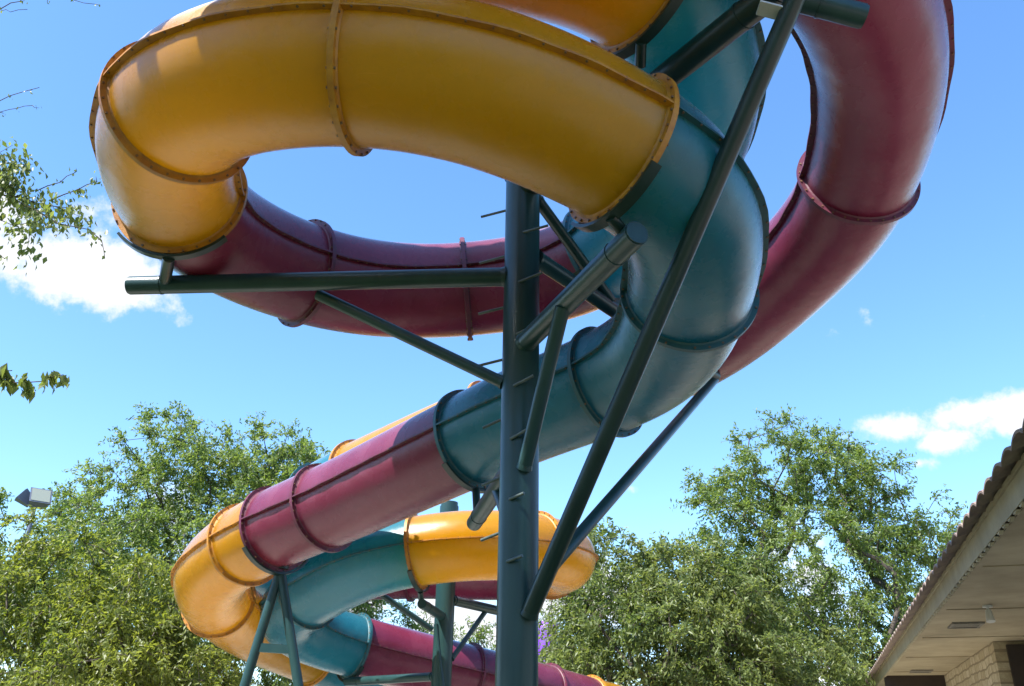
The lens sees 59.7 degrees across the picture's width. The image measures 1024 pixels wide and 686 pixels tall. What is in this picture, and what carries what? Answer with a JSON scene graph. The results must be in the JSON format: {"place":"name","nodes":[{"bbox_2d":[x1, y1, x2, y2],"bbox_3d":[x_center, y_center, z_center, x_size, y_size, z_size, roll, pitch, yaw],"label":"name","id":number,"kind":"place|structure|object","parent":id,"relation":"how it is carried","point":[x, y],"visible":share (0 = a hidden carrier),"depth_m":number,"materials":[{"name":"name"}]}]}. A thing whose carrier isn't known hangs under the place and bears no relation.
{"place":"outdoors","nodes":[
{"label":"outdoors","id":0,"kind":"place"},
{"bbox_2d":[0,0,1023,685],"label":"sky","id":1,"kind":"structure","parent":0,"point":[921,352],"materials":[{"name":"blue"}]},
{"label":"ground","id":2,"kind":"structure","parent":0,"visible":0},
{"bbox_2d":[0,486,42,628],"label":"tree","id":3,"kind":"object","parent":2,"relation":"on","point":[4,494],"visible":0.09,"depth_m":35.00,"materials":[{"name":"green plant"}]},
{"bbox_2d":[14,487,52,537],"bbox_3d":[-10.979,6.557,18.930,0.677,7.108,0.643,19,-31,-34],"label":"floodlight pole","id":4,"kind":"object","parent":2,"relation":"on","point":[37,497],"visible":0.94,"depth_m":20.24,"materials":[{"name":"grey metal"}]},
{"bbox_2d":[0,0,108,403],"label":"tree","id":5,"kind":"object","parent":2,"relation":"on","point":[22,206],"visible":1,"depth_m":7.71,"materials":[{"name":"green plant"}]},
{"bbox_2d":[0,504,271,685],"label":"tree","id":6,"kind":"object","parent":2,"relation":"on","point":[57,657],"visible":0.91,"depth_m":13.45,"materials":[{"name":"green plant"}]},
{"bbox_2d":[9,400,393,685],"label":"tree","id":7,"kind":"object","parent":2,"relation":"on","point":[150,536],"visible":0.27,"depth_m":23.74,"materials":[{"name":"green plant"}]},
{"bbox_2d":[270,599,564,678],"bbox_3d":[-2.894,9.618,25.714,11.215,7.674,5.876,1,-25,0],"label":"tree","id":8,"kind":"object","parent":2,"relation":"on","point":[479,635],"visible":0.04,"depth_m":25.67,"materials":[{"name":"green plant"}]},
{"bbox_2d":[117,0,869,685],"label":"support pole","id":9,"kind":"object","parent":2,"relation":"on","point":[511,494],"visible":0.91,"depth_m":5.84,"materials":[{"name":"teal metal"}]},
{"bbox_2d":[89,0,768,685],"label":"water slide","id":10,"kind":"object","parent":9,"relation":"on","point":[193,110],"visible":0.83,"depth_m":5.54,"materials":[{"name":"plastic"}]},
{"bbox_2d":[255,0,954,685],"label":"water slide","id":11,"kind":"object","parent":9,"relation":"on","point":[879,80],"visible":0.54,"depth_m":7.84,"materials":[{"name":"plastic"}]},
{"bbox_2d":[538,621,557,661],"bbox_3d":[0.670,9.140,21.258,1.085,4.786,0.570,-13,-29,27],"label":"distant slide","id":12,"kind":"object","parent":2,"relation":"on","point":[541,646],"visible":0.06,"depth_m":21.80,"materials":[{"name":"purple paint"}]},
{"bbox_2d":[538,599,640,684],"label":"tree","id":13,"kind":"object","parent":2,"relation":"on","point":[550,607],"visible":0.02,"depth_m":25.65,"materials":[{"name":"green plant"}]},
{"bbox_2d":[538,517,875,685],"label":"tree","id":14,"kind":"object","parent":2,"relation":"on","point":[717,631],"visible":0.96,"depth_m":18.22,"materials":[{"name":"green plant"}]},
{"bbox_2d":[669,403,967,685],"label":"tree","id":15,"kind":"object","parent":2,"relation":"on","point":[874,562],"visible":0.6,"depth_m":22.62,"materials":[{"name":"green plant"}]},
{"bbox_2d":[864,419,1023,685],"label":"building","id":16,"kind":"structure","parent":2,"relation":"on","point":[945,633],"depth_m":9.83,"materials":[{"name":"paint"}]},
{"bbox_2d":[982,605,995,622],"bbox_3d":[5.070,2.880,9.475,0.104,0.180,0.122,1,-25,0],"label":"soffit light","id":17,"kind":"object","parent":16,"relation":"attached to","point":[990,618],"visible":1,"depth_m":9.45,"materials":[{"name":"white plastic"}]},
{"label":"paving","id":18,"kind":"structure","parent":0,"visible":0},
{"bbox_2d":[239,546,308,685],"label":"steel trestle","id":19,"kind":"object","parent":18,"relation":"on","point":[279,583],"visible":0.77,"depth_m":9.64,"materials":[{"name":"teal metal"}]},
{"bbox_2d":[336,500,496,685],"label":"support pole","id":20,"kind":"object","parent":18,"relation":"on","point":[441,611],"visible":0.86,"depth_m":12.41,"materials":[{"name":"teal metal"}]}
]}

